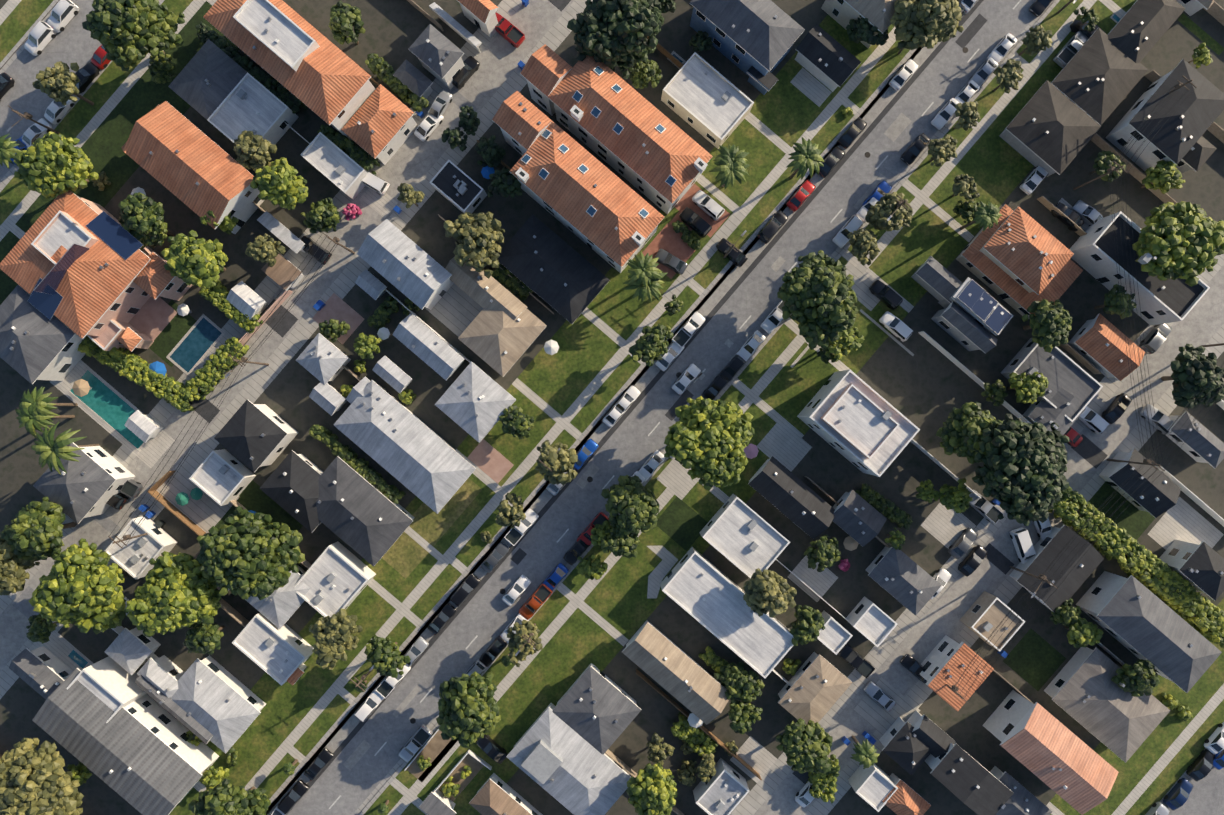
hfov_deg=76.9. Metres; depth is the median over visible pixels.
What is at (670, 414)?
road patch
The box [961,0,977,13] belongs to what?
white sedan car
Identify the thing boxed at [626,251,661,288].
palm
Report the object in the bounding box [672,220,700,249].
hedge
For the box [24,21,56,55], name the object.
white suv
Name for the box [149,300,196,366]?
garden
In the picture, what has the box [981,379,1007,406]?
tree
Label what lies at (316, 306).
wheelie bin
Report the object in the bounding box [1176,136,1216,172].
house
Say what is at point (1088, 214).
silver sedan car
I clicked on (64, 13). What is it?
white suv
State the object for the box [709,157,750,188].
palm
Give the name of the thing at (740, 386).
path
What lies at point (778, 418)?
path
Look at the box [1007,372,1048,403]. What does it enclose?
tree
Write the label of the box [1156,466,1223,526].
lot fence
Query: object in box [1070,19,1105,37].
black suv
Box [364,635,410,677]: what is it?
tree
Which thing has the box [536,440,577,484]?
tree
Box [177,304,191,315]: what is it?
patio umbrella
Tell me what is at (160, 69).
tree
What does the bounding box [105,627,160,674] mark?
house
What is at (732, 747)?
shrub
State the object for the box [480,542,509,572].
gray sedan
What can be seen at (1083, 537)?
alley power lines
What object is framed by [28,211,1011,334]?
solar panels
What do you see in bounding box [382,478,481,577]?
lawn
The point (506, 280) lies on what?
hedge
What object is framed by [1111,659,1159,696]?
tree
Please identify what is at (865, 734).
wheelie bin
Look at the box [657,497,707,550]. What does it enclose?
lawn
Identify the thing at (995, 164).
front lawns
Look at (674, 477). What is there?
path
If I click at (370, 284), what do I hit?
shed
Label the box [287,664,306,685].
porch
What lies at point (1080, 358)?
lot fence
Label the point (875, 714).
driveway
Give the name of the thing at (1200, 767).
black sedan car
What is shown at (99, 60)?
red sedan car
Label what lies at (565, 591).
path
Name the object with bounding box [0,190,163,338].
villa
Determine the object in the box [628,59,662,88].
tree
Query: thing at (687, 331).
white pickup car
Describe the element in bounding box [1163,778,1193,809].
dark blue sedan
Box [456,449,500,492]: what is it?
path
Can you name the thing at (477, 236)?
tree
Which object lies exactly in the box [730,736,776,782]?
patio
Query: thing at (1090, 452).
alley patch
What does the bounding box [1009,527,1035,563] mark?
white van
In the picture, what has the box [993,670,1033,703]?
lot fence
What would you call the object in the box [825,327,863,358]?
tree
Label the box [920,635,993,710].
house
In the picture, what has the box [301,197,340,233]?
tree
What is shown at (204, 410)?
alley patch
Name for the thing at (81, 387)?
patio umbrella
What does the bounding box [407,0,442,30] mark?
lot fence
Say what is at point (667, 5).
tree
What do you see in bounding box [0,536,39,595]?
tree
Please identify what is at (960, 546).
gray sedan
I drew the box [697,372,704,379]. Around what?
manhole cover
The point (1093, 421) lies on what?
white suv
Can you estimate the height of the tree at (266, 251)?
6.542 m
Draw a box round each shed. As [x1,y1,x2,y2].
[261,253,303,290]
[355,270,386,299]
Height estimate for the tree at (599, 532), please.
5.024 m
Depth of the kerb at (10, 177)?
109.83 m
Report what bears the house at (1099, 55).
on the ground at (926, 388)
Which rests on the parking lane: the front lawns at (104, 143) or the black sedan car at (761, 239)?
the black sedan car at (761, 239)
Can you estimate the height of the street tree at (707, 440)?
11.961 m
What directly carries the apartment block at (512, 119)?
on the ground at (394, 30)
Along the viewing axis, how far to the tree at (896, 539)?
106.26 m
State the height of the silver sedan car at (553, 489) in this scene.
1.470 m
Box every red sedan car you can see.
[91,45,110,69]
[786,180,815,211]
[1063,427,1082,446]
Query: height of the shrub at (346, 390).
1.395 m
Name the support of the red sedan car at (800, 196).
on the parking lane
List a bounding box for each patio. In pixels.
[129,297,177,340]
[161,457,239,532]
[312,293,363,343]
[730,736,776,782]
[1148,497,1223,549]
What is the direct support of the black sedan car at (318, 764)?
on the parking lane
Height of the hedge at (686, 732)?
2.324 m
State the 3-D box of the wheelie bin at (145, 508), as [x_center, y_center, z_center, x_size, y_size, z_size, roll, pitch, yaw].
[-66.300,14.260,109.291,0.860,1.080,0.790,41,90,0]
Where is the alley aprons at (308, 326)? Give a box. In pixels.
[0,0,592,698]
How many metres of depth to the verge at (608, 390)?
109.83 m
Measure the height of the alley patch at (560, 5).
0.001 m
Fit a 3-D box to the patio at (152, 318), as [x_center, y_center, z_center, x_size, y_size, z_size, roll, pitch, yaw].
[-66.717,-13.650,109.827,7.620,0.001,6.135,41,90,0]
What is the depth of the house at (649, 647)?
105.83 m
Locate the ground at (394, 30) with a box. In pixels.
[0,0,827,814]
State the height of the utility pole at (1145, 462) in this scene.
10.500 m
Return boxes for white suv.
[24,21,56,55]
[47,0,79,32]
[354,688,383,721]
[692,190,724,220]
[832,215,863,247]
[879,311,912,341]
[1078,406,1108,433]
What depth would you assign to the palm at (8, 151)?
101.91 m
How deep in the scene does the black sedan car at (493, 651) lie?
108.94 m
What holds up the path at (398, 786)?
on the verge at (748, 376)
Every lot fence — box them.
[111,626,158,659]
[161,555,248,627]
[230,500,311,568]
[342,365,361,380]
[385,289,470,362]
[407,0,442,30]
[438,214,553,313]
[477,140,510,169]
[605,749,684,814]
[636,669,761,780]
[647,36,682,68]
[772,669,790,685]
[776,559,848,621]
[804,476,889,547]
[910,439,980,497]
[918,331,1031,423]
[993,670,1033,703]
[1037,196,1086,235]
[1060,344,1101,373]
[1091,133,1176,204]
[1098,643,1124,665]
[1145,70,1223,143]
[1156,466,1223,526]
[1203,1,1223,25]
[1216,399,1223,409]
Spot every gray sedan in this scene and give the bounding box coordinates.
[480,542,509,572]
[655,249,687,274]
[948,527,977,558]
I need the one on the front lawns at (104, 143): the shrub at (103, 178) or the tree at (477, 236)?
the shrub at (103, 178)
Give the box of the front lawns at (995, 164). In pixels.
[401,0,1136,814]
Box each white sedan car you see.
[21,118,51,147]
[44,99,74,123]
[269,801,284,814]
[414,114,443,141]
[500,613,528,642]
[502,575,530,606]
[602,405,629,427]
[612,385,640,411]
[631,471,644,482]
[638,450,665,480]
[655,342,683,370]
[672,364,700,394]
[737,330,765,360]
[795,781,819,807]
[856,197,877,221]
[889,59,918,90]
[930,568,951,599]
[931,97,958,129]
[955,80,979,102]
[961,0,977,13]
[987,33,1016,62]
[1020,166,1047,194]
[1204,722,1223,753]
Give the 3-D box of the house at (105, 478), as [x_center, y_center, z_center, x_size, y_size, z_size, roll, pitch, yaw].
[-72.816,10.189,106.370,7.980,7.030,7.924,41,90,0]
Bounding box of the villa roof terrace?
[31,210,98,264]
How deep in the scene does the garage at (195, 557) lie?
106.64 m
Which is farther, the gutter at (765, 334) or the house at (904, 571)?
the gutter at (765, 334)
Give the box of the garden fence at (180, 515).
[148,470,205,535]
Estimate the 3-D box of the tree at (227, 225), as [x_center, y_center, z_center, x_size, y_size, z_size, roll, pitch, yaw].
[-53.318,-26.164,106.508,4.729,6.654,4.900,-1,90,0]
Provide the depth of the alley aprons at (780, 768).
109.83 m
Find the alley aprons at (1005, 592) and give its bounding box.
[804,324,1223,814]
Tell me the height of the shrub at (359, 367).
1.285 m
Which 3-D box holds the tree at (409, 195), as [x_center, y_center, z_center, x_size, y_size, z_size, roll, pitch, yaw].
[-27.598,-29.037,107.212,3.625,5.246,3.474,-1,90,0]
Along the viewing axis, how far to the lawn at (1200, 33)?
109.82 m
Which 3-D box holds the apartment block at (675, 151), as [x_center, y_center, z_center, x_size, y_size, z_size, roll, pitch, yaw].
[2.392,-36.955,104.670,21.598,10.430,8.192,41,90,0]
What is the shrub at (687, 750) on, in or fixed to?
on the ground at (926, 388)
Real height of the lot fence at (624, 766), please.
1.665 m
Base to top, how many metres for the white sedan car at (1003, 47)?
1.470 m
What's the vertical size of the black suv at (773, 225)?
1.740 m
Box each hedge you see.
[77,335,199,411]
[185,337,248,399]
[196,21,307,114]
[199,281,262,333]
[309,425,405,503]
[317,124,379,174]
[365,53,428,111]
[367,295,398,329]
[491,263,533,300]
[671,711,718,755]
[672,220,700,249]
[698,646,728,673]
[806,754,839,802]
[855,483,912,529]
[1048,486,1190,604]
[1165,585,1223,647]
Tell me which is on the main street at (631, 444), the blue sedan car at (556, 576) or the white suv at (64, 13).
the blue sedan car at (556, 576)
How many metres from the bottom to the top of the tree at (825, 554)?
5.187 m
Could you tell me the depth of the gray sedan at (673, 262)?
108.82 m
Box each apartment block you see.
[492,91,551,155]
[509,121,663,272]
[520,44,572,115]
[548,55,712,214]
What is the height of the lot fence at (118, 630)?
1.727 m
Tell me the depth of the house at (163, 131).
103.13 m
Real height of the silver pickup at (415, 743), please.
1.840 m
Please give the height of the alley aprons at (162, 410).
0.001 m
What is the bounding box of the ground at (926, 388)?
[360,0,1223,814]
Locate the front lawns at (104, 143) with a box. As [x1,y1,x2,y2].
[0,1,239,304]
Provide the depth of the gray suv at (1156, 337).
108.57 m
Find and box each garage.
[105,516,177,578]
[189,449,255,505]
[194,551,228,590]
[257,211,304,252]
[373,356,411,392]
[1022,387,1084,434]
[1067,313,1144,380]
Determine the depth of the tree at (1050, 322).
101.85 m
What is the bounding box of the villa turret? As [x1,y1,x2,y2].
[117,326,153,351]
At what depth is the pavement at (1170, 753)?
109.83 m
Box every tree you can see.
[0,497,75,560]
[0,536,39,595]
[0,738,83,814]
[13,131,98,199]
[26,613,57,643]
[29,538,127,633]
[32,61,93,104]
[66,761,91,784]
[82,0,184,71]
[118,192,174,249]
[125,551,221,636]
[148,50,176,83]
[161,230,227,287]
[183,622,224,654]
[188,779,270,814]
[196,506,304,599]
[200,210,238,233]
[200,766,229,790]
[233,130,276,170]
[245,233,285,266]
[250,157,308,209]
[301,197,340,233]
[309,608,362,669]
[319,319,349,342]
[328,0,365,44]
[353,333,381,359]
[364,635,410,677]
[397,183,424,207]
[436,671,500,747]
[442,127,467,151]
[444,211,504,278]
[458,105,479,135]
[475,135,505,167]
[487,167,521,197]
[495,493,525,528]
[499,405,533,439]
[507,619,542,666]
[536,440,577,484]
[567,0,664,78]
[576,555,607,579]
[591,520,611,545]
[600,527,640,557]
[601,475,659,534]
[626,763,677,814]
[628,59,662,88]
[628,324,673,365]
[646,733,674,765]
[658,0,675,12]
[664,294,682,315]
[664,396,754,490]
[689,31,712,51]
[694,753,715,781]
[714,662,764,702]
[728,700,762,734]
[743,568,796,617]
[775,718,832,773]
[777,250,858,349]
[789,605,824,645]
[804,534,840,571]
[817,345,841,363]
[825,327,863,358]
[846,15,888,45]
[847,228,879,265]
[865,192,912,230]
[885,527,904,549]
[890,0,963,49]
[916,479,939,502]
[927,134,957,166]
[936,402,1003,463]
[940,478,972,513]
[952,174,979,201]
[953,198,980,222]
[954,101,980,130]
[972,413,1068,525]
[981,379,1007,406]
[993,59,1023,93]
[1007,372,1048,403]
[1018,25,1052,55]
[1022,299,1072,352]
[1049,598,1081,626]
[1064,617,1103,647]
[1073,6,1098,30]
[1089,150,1125,182]
[1094,284,1136,318]
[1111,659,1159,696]
[1132,201,1223,286]
[1141,160,1184,193]
[1161,343,1223,408]
[1188,42,1212,68]
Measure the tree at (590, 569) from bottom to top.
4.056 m
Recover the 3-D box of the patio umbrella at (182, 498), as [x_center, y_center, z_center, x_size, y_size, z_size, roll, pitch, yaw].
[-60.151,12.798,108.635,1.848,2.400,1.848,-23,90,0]
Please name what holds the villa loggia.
on the ground at (394, 30)
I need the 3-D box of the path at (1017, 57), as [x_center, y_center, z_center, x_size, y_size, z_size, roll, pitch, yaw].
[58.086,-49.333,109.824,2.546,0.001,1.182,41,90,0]
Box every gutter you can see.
[0,6,54,73]
[0,95,76,185]
[269,47,921,810]
[353,0,1054,814]
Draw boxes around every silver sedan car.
[403,637,428,667]
[427,89,452,118]
[546,469,573,495]
[864,681,895,710]
[969,57,998,86]
[1072,200,1102,225]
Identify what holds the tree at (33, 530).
on the alley aprons at (162, 410)
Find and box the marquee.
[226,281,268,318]
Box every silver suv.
[1140,404,1173,433]
[1145,802,1169,814]
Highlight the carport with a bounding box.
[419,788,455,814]
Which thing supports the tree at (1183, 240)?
on the ground at (926, 388)
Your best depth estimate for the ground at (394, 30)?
109.83 m
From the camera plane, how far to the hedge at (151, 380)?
107.22 m
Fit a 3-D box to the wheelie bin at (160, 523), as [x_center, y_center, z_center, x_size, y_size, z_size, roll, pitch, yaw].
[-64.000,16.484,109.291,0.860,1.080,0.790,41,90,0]
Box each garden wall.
[198,290,291,392]
[405,728,438,769]
[435,750,491,790]
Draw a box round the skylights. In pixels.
[521,66,675,218]
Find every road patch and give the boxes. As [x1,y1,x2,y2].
[343,740,370,769]
[392,685,421,717]
[473,635,495,661]
[510,548,526,564]
[576,463,599,488]
[665,389,693,420]
[729,331,754,360]
[771,256,784,271]
[853,174,887,209]
[884,113,910,141]
[955,14,987,47]
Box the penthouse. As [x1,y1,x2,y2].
[820,384,899,458]
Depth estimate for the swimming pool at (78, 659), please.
109.81 m
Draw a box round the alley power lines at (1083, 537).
[953,363,1223,701]
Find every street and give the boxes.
[0,0,101,179]
[287,0,1035,814]
[1166,766,1223,814]
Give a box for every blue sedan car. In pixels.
[10,135,26,164]
[541,563,568,590]
[573,438,598,469]
[862,180,891,205]
[1213,749,1223,769]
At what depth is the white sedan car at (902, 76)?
108.96 m
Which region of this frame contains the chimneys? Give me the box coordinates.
[515,105,707,245]
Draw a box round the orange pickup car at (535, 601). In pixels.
[519,584,552,619]
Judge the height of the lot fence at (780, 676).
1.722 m
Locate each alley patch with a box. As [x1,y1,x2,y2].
[13,586,38,618]
[91,514,119,535]
[188,398,219,422]
[260,299,297,337]
[361,188,397,217]
[450,89,477,114]
[548,0,570,11]
[792,771,808,783]
[985,543,1014,574]
[1071,434,1107,468]
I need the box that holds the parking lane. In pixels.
[266,12,964,814]
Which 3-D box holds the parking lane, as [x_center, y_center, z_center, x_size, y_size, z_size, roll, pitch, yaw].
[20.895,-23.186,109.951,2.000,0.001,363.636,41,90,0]
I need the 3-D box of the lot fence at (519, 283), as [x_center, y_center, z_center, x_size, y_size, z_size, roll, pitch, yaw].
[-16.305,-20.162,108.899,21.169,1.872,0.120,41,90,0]
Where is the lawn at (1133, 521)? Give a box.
[1088,481,1154,539]
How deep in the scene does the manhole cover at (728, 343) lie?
109.95 m
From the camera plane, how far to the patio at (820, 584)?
109.83 m
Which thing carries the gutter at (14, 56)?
on the street at (73, 42)
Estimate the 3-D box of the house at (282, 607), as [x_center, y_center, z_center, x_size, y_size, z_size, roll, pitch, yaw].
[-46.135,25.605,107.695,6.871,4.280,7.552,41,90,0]
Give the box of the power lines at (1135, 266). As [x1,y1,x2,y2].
[1109,78,1193,470]
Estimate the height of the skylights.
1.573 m
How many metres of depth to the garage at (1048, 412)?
106.50 m
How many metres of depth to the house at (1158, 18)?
105.99 m
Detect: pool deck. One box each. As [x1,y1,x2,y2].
[29,630,93,670]
[50,360,174,467]
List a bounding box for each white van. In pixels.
[362,169,389,195]
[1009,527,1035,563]
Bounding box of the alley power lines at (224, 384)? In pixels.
[109,233,337,546]
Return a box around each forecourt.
[642,223,695,278]
[643,194,705,268]
[674,184,729,237]
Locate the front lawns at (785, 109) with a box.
[169,15,893,814]
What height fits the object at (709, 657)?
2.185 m
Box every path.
[10,225,24,238]
[194,781,206,791]
[206,0,216,5]
[288,747,304,762]
[338,688,355,703]
[367,579,400,608]
[390,778,408,795]
[404,526,444,562]
[405,610,421,626]
[411,796,426,814]
[450,557,466,572]
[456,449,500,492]
[512,378,560,421]
[557,583,575,599]
[565,423,581,438]
[578,601,628,645]
[581,308,625,346]
[647,546,677,597]
[656,460,697,499]
[670,456,683,467]
[688,279,704,294]
[695,478,728,502]
[697,174,739,212]
[732,378,750,395]
[745,112,790,152]
[753,396,803,440]
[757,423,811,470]
[784,317,799,334]
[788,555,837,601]
[790,346,808,367]
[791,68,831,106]
[805,341,852,371]
[842,98,859,114]
[842,250,858,266]
[863,268,913,312]
[902,179,920,196]
[923,197,973,241]
[1011,52,1028,68]
[1046,802,1064,814]
[1099,0,1125,17]
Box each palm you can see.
[0,134,20,168]
[15,402,74,437]
[20,387,77,421]
[31,422,99,474]
[283,759,297,775]
[354,680,367,692]
[378,800,388,813]
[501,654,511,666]
[622,270,667,302]
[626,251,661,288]
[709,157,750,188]
[713,144,748,170]
[786,137,823,179]
[850,736,879,768]
[960,201,1001,231]
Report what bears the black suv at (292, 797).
on the parking lane
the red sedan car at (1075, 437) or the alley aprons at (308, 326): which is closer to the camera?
the red sedan car at (1075, 437)
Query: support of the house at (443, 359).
on the ground at (394, 30)
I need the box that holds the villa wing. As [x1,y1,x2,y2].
[133,252,191,300]
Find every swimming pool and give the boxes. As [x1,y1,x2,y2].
[65,647,90,669]
[67,367,145,451]
[166,314,224,375]
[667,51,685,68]
[1110,12,1120,22]
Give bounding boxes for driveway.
[467,439,513,483]
[845,262,879,310]
[854,677,919,734]
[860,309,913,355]
[921,503,975,548]
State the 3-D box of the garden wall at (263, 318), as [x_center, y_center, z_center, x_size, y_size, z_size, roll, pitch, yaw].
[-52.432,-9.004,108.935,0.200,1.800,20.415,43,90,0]
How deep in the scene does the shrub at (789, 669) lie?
108.71 m
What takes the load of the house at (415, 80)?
on the ground at (394, 30)
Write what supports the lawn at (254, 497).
on the ground at (394, 30)
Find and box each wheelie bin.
[138,504,149,511]
[145,511,155,518]
[155,520,165,527]
[313,303,321,310]
[317,300,325,307]
[393,205,401,213]
[415,111,423,117]
[518,60,524,69]
[521,0,528,6]
[841,736,850,745]
[862,731,870,740]
[869,735,875,744]
[992,498,999,505]
[997,650,1007,657]
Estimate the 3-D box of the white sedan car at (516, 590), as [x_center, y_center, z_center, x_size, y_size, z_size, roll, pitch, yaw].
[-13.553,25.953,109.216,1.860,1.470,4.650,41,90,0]
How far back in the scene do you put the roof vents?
104.89 m
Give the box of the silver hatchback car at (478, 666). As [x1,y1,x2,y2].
[465,659,486,676]
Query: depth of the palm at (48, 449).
100.75 m
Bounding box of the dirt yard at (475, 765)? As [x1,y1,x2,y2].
[438,754,483,800]
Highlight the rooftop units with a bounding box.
[130,89,1152,810]
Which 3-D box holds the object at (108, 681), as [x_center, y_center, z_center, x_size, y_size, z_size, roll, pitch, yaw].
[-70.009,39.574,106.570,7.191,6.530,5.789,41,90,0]
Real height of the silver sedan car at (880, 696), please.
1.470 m
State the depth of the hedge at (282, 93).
107.49 m
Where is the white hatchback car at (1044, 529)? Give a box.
[1033,519,1051,539]
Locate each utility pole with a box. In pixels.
[7,105,59,133]
[108,533,147,548]
[225,354,268,377]
[322,232,354,253]
[350,665,373,690]
[515,623,535,655]
[723,230,746,257]
[887,196,911,220]
[946,684,968,702]
[1010,566,1056,597]
[1057,0,1076,13]
[1073,161,1127,189]
[1107,459,1163,470]
[1169,75,1196,93]
[1201,343,1223,346]
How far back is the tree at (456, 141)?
106.87 m
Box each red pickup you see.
[495,12,524,47]
[577,512,608,544]
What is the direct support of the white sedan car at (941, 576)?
on the alley aprons at (780, 768)
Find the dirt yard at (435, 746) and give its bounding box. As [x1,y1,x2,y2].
[405,730,457,781]
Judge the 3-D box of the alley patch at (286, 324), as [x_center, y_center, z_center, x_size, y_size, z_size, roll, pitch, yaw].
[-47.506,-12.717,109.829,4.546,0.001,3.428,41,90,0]
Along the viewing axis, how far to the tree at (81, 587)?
99.23 m
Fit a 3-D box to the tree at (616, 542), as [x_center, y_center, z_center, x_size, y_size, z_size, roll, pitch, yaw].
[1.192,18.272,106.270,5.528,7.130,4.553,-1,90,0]
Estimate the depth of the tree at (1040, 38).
105.09 m
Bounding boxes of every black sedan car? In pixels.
[0,72,14,101]
[75,62,99,93]
[304,748,333,780]
[427,603,456,634]
[476,734,507,763]
[479,635,507,666]
[563,539,590,564]
[716,238,747,267]
[757,223,784,243]
[819,146,844,177]
[837,117,866,148]
[900,653,926,682]
[901,133,930,164]
[958,545,987,576]
[959,0,964,13]
[1029,0,1052,16]
[1051,202,1083,231]
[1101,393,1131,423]
[1186,749,1215,780]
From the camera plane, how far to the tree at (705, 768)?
106.19 m
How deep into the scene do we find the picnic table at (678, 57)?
109.78 m
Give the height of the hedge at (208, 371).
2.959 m
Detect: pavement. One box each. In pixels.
[0,0,21,24]
[0,0,205,240]
[244,27,895,790]
[387,0,1096,814]
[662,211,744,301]
[1112,684,1223,814]
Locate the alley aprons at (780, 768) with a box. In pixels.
[730,254,1223,814]
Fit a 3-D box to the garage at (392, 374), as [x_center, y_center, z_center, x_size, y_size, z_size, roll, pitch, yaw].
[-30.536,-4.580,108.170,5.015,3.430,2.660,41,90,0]
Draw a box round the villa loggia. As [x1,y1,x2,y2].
[87,320,138,350]
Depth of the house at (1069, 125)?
106.24 m
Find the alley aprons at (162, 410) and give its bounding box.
[0,0,521,614]
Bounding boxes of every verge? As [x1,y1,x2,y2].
[0,0,53,62]
[0,0,192,225]
[252,40,909,811]
[364,0,1082,814]
[1125,699,1223,814]
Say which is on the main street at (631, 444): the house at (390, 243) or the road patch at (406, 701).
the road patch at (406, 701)
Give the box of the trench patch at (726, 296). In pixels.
[286,0,982,814]
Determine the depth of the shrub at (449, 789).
108.55 m
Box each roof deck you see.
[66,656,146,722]
[233,0,319,70]
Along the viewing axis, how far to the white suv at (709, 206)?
108.52 m
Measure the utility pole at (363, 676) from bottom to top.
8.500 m
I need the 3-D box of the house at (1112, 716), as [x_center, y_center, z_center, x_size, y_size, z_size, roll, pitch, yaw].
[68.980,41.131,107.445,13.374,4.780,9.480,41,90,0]
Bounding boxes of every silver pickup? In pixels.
[398,724,432,762]
[969,489,1003,523]
[1053,31,1088,67]
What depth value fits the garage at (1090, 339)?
106.45 m
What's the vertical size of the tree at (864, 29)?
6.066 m
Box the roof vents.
[9,0,1222,814]
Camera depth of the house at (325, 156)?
106.70 m
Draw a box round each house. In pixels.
[0,285,85,383]
[9,646,72,698]
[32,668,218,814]
[33,443,134,523]
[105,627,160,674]
[123,101,263,233]
[135,675,212,743]
[137,655,184,697]
[168,39,246,118]
[171,655,265,753]
[207,72,298,143]
[214,399,297,471]
[232,613,313,685]
[245,564,309,628]
[259,450,322,532]
[294,541,375,616]
[296,333,350,384]
[301,132,367,199]
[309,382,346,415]
[316,456,414,566]
[334,380,475,513]
[341,84,417,164]
[346,377,369,403]
[357,219,453,309]
[392,313,463,379]
[393,60,432,97]
[409,24,464,89]
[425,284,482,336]
[429,2,481,52]
[430,160,486,213]
[435,361,515,442]
[445,257,526,319]
[457,0,498,37]
[458,308,546,376]
[469,773,542,814]
[497,214,609,323]
[506,703,630,814]
[552,663,640,754]
[622,620,728,724]
[660,547,793,677]
[661,52,753,148]
[690,0,804,75]
[693,758,749,814]
[700,494,789,578]
[746,66,778,94]
[748,456,834,539]
[778,652,852,724]
[795,24,860,91]
[797,370,919,476]
[817,611,852,654]
[821,0,896,47]
[832,490,886,545]
[845,596,896,646]
[848,764,897,811]
[866,546,941,615]
[879,717,930,774]
[882,773,930,814]
[907,711,955,757]
[911,256,962,303]
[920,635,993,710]
[925,743,1013,814]
[931,301,997,352]
[938,277,1012,335]
[956,204,1082,318]
[960,591,1025,650]
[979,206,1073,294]
[982,690,1118,814]
[990,766,1052,814]
[999,80,1101,176]
[1001,338,1102,421]
[1009,525,1103,612]
[1044,647,1169,762]
[1051,28,1147,125]
[1069,211,1209,325]
[1076,571,1221,692]
[1099,448,1180,517]
[1106,59,1223,170]
[1107,0,1184,62]
[1159,539,1223,600]
[1166,411,1223,467]
[1176,0,1213,15]
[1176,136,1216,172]
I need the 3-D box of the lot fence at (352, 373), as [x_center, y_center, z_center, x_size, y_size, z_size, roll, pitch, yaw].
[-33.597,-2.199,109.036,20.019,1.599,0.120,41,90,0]
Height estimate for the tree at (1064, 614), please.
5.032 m
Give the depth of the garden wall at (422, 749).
109.23 m
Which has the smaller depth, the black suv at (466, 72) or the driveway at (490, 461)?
the black suv at (466, 72)
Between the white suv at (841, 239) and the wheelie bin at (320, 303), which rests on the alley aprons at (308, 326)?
the wheelie bin at (320, 303)
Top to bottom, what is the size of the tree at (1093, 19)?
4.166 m
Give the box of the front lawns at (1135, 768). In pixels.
[1050,598,1223,814]
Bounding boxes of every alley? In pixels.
[0,0,573,671]
[754,265,1223,814]
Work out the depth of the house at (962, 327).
104.65 m
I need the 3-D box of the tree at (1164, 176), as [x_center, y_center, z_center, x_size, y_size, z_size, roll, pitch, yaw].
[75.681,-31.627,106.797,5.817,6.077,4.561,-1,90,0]
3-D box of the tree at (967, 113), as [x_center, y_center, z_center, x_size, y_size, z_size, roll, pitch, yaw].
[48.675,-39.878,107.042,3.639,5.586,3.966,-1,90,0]
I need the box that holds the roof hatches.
[11,39,1194,811]
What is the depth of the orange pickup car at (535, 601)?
108.80 m
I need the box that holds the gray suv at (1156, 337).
[1139,323,1171,353]
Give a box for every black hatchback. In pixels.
[702,374,728,399]
[720,354,745,380]
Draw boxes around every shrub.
[92,171,110,190]
[186,730,202,745]
[225,747,237,766]
[341,384,352,397]
[342,203,361,220]
[354,360,365,372]
[398,389,415,404]
[401,297,419,315]
[416,755,431,770]
[441,776,459,797]
[461,765,471,778]
[480,531,491,543]
[676,759,696,786]
[680,740,693,754]
[724,740,738,755]
[782,658,800,675]
[838,559,849,571]
[842,107,852,117]
[1160,692,1177,709]
[1176,704,1192,720]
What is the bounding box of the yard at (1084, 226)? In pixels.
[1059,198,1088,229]
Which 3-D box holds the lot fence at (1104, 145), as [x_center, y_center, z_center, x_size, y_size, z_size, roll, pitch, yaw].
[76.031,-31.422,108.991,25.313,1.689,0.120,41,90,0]
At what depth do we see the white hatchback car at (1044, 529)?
108.74 m
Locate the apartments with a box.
[203,0,374,139]
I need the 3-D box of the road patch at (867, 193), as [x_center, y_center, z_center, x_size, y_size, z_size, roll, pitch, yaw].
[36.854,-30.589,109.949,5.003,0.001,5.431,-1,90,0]
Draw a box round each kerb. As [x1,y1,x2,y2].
[0,0,58,67]
[0,0,163,191]
[269,49,915,802]
[359,0,1059,814]
[1160,748,1205,803]
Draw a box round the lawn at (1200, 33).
[1178,13,1223,54]
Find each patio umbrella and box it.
[72,379,91,396]
[131,187,145,195]
[149,361,166,375]
[175,492,190,505]
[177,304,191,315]
[190,487,204,499]
[377,327,389,339]
[481,165,494,178]
[544,340,558,354]
[688,713,702,727]
[744,444,758,458]
[843,536,858,550]
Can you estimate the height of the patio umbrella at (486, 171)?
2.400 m
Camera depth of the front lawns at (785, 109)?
109.83 m
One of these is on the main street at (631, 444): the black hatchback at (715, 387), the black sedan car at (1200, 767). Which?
the black hatchback at (715, 387)
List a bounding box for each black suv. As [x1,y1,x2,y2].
[106,493,128,509]
[277,780,309,814]
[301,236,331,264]
[450,573,480,606]
[452,55,479,88]
[679,207,711,237]
[757,210,787,241]
[869,280,902,309]
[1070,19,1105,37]
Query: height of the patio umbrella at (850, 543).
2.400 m
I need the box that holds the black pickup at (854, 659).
[838,643,874,678]
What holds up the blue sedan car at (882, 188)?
on the main street at (631, 444)
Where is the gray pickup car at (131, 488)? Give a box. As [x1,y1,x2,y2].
[119,479,142,497]
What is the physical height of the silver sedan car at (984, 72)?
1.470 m
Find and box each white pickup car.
[375,665,410,697]
[504,508,538,545]
[672,311,705,347]
[760,300,784,333]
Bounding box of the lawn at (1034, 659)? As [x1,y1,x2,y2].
[1003,629,1065,690]
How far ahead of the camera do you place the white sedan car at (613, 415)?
108.72 m
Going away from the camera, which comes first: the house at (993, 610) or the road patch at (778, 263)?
the house at (993, 610)
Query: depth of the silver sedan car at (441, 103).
108.79 m
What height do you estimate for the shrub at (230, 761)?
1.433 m
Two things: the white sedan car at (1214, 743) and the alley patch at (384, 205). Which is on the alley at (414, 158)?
the alley patch at (384, 205)
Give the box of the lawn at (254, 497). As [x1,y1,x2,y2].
[215,480,302,530]
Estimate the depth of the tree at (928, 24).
101.39 m

